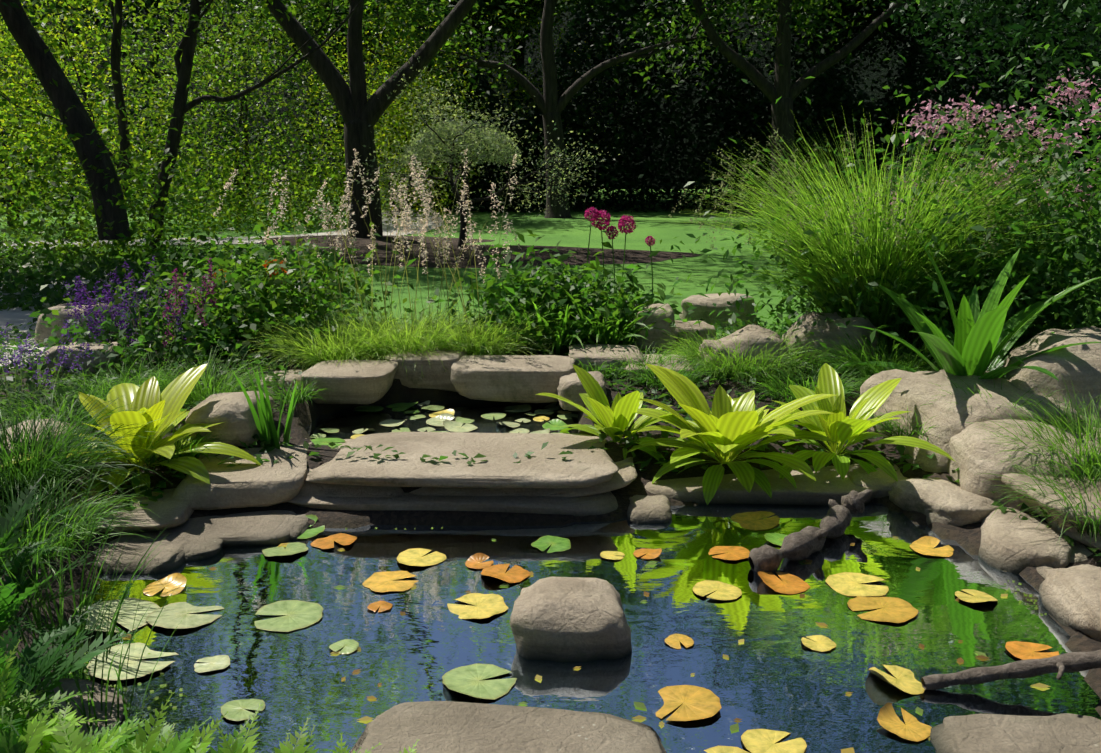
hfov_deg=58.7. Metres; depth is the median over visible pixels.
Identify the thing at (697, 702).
pond lily pads
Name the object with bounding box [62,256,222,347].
salvia flower spikes
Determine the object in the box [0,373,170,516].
dark grass
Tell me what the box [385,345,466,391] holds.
rock
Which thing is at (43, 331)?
rock
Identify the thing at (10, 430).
rock
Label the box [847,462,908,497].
rock
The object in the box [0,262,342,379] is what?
salvia stems
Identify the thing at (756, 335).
rock
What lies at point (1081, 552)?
rock
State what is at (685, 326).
rock
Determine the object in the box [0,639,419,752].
ferns
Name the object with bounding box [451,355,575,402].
rock
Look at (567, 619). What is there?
pond rock
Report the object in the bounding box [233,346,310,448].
iris blades
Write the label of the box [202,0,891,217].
tree
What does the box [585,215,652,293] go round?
allium stems
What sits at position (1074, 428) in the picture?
grass
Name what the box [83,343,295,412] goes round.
grass tuft
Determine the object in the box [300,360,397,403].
rock
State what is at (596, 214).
allium flower globes
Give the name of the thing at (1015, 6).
big tree
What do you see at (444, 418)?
lily pads
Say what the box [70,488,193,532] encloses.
rock
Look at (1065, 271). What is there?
flowering shrub
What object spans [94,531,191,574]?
rock
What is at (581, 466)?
stack top stone
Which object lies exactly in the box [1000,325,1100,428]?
rock
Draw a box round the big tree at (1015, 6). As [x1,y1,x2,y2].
[872,0,1100,123]
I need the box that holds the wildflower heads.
[889,66,1100,210]
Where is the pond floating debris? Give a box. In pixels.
[69,527,1049,738]
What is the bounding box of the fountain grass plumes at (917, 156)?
[668,100,1095,258]
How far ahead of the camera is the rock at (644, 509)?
4.65 m
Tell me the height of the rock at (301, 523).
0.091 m
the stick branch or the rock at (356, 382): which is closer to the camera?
the stick branch
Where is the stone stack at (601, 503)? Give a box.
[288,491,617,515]
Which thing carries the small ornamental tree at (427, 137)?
on the ground at (656, 226)
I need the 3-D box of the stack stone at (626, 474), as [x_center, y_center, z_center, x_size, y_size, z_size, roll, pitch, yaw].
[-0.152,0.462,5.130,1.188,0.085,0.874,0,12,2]
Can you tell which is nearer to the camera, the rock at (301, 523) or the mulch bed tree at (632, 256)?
the rock at (301, 523)
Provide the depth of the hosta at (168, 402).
4.81 m
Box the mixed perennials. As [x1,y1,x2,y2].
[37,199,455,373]
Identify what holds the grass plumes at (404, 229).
attached to the grass plume stems at (386, 290)
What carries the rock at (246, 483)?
on the ground at (656, 226)
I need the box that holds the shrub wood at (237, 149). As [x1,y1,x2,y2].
[0,94,539,225]
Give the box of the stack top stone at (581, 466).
[304,432,618,488]
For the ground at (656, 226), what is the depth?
6.59 m
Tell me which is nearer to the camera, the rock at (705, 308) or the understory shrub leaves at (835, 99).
the rock at (705, 308)
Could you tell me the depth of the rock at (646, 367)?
6.29 m
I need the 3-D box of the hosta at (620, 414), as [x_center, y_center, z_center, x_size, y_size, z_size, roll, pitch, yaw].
[0.333,0.231,5.352,0.821,0.566,0.796,0,12,2]
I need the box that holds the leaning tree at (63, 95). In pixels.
[0,0,130,239]
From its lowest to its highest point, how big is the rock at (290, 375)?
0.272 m
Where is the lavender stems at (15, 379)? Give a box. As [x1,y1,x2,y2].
[0,328,181,421]
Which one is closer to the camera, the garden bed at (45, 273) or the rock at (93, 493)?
the rock at (93, 493)
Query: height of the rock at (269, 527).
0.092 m
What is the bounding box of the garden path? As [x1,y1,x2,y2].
[0,210,443,368]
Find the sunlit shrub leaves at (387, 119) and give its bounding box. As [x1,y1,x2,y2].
[299,2,490,218]
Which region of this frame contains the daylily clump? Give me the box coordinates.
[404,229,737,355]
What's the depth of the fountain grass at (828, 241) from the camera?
6.53 m
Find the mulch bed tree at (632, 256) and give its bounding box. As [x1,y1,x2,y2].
[292,244,701,267]
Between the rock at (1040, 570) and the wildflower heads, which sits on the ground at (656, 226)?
the rock at (1040, 570)
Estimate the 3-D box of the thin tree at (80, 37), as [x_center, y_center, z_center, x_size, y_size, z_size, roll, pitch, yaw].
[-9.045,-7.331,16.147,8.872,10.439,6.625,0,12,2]
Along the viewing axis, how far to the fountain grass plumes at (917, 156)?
6.28 m
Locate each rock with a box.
[0,419,80,466]
[2,488,112,558]
[26,678,126,748]
[34,303,114,345]
[45,342,121,376]
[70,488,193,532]
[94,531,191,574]
[95,516,223,561]
[172,438,312,509]
[185,391,274,446]
[210,510,296,546]
[260,369,305,386]
[290,514,309,539]
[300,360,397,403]
[349,701,666,752]
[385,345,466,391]
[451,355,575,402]
[509,577,631,661]
[557,371,606,410]
[569,344,643,376]
[624,354,695,381]
[627,495,671,523]
[634,303,675,353]
[645,466,878,504]
[675,320,715,346]
[679,293,757,329]
[698,325,789,377]
[782,311,878,368]
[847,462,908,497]
[860,369,1078,472]
[888,477,1001,525]
[929,713,1100,752]
[947,419,1100,511]
[979,507,1071,573]
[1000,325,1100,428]
[1001,473,1100,550]
[1036,565,1052,578]
[1039,564,1100,641]
[1069,540,1092,562]
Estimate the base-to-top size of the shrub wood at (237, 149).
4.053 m
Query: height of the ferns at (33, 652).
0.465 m
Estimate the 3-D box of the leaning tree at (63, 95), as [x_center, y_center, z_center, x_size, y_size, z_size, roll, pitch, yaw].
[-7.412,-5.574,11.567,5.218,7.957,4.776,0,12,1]
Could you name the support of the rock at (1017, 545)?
on the ground at (656, 226)
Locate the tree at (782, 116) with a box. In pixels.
[692,0,1080,219]
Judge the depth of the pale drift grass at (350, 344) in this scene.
6.62 m
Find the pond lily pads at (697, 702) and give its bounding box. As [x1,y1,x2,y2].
[67,511,1058,752]
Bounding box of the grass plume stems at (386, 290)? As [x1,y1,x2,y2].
[244,159,513,349]
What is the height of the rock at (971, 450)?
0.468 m
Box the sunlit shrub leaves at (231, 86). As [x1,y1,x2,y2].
[86,0,349,223]
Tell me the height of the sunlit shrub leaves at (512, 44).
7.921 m
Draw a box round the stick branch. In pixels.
[921,650,1100,689]
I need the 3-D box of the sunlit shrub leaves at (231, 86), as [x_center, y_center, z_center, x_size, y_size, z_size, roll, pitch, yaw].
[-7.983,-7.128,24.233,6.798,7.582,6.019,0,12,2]
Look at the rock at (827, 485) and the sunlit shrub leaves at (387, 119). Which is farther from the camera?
the sunlit shrub leaves at (387, 119)
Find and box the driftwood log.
[749,489,871,572]
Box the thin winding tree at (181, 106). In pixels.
[148,0,448,250]
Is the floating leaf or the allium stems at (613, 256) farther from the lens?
the allium stems at (613, 256)
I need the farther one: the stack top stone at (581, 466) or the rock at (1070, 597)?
the stack top stone at (581, 466)
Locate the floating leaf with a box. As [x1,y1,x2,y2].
[841,747,854,752]
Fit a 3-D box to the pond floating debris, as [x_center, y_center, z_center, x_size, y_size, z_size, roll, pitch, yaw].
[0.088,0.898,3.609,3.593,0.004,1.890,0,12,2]
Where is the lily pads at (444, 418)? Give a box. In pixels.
[310,400,577,447]
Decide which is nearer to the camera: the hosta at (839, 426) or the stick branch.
the stick branch
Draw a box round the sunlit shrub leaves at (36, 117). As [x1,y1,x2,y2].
[0,0,171,225]
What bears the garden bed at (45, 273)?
on the ground at (656, 226)
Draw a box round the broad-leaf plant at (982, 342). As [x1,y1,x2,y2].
[833,242,1100,404]
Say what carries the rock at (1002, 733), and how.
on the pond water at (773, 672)
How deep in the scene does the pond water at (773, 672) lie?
3.49 m
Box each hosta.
[1,363,260,495]
[535,364,686,464]
[624,364,840,504]
[770,363,956,480]
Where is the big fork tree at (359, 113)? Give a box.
[152,0,524,237]
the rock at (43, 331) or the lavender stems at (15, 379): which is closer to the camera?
the lavender stems at (15, 379)
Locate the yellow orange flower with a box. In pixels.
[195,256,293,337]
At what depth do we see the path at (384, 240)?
17.72 m
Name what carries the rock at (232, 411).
on the ground at (656, 226)
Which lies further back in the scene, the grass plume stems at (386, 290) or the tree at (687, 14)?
the tree at (687, 14)
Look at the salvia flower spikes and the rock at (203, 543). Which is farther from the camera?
the salvia flower spikes
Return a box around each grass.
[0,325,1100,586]
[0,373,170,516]
[236,292,579,379]
[645,316,826,390]
[675,101,1100,360]
[966,373,1100,492]
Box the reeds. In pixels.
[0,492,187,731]
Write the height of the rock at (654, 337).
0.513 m
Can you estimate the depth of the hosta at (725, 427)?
4.93 m
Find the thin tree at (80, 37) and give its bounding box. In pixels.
[0,0,229,244]
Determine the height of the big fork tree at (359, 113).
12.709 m
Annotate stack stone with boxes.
[298,439,403,496]
[409,457,637,496]
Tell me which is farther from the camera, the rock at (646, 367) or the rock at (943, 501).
the rock at (646, 367)
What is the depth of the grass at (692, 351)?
6.30 m
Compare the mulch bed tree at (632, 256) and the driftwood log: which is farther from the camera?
the mulch bed tree at (632, 256)
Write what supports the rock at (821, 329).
on the ground at (656, 226)
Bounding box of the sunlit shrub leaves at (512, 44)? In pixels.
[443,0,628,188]
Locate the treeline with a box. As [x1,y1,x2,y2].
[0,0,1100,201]
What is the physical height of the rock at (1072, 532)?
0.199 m
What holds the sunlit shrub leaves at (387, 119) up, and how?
on the ground at (656, 226)
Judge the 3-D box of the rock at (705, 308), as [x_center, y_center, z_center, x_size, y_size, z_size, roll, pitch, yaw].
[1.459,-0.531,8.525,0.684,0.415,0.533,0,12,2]
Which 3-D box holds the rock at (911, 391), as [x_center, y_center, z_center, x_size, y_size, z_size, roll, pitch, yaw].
[2.292,0.320,5.449,0.930,0.632,1.078,-3,12,-13]
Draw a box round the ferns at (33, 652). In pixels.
[0,476,141,735]
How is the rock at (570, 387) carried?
on the ground at (656, 226)
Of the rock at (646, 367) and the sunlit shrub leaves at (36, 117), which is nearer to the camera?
the rock at (646, 367)
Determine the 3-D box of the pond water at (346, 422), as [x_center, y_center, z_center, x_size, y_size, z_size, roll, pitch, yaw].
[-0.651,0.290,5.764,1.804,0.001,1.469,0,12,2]
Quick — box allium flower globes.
[584,207,655,245]
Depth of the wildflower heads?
7.12 m
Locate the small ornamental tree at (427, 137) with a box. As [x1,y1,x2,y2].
[337,48,621,247]
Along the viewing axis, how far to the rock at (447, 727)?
2.83 m
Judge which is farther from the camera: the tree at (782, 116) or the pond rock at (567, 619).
the tree at (782, 116)
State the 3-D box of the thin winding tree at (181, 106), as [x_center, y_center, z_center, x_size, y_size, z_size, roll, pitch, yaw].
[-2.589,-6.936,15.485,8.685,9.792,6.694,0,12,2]
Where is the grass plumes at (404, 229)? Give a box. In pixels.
[212,149,520,282]
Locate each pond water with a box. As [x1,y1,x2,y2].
[59,502,1100,752]
[305,400,578,442]
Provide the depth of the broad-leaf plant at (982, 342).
5.53 m
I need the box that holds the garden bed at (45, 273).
[0,241,339,312]
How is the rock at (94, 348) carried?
on the ground at (656, 226)
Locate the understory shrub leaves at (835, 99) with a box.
[0,0,1100,218]
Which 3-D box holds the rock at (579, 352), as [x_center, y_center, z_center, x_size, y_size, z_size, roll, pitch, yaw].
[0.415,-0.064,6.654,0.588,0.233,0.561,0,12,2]
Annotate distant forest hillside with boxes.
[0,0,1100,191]
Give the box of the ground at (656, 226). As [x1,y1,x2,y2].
[0,188,1100,715]

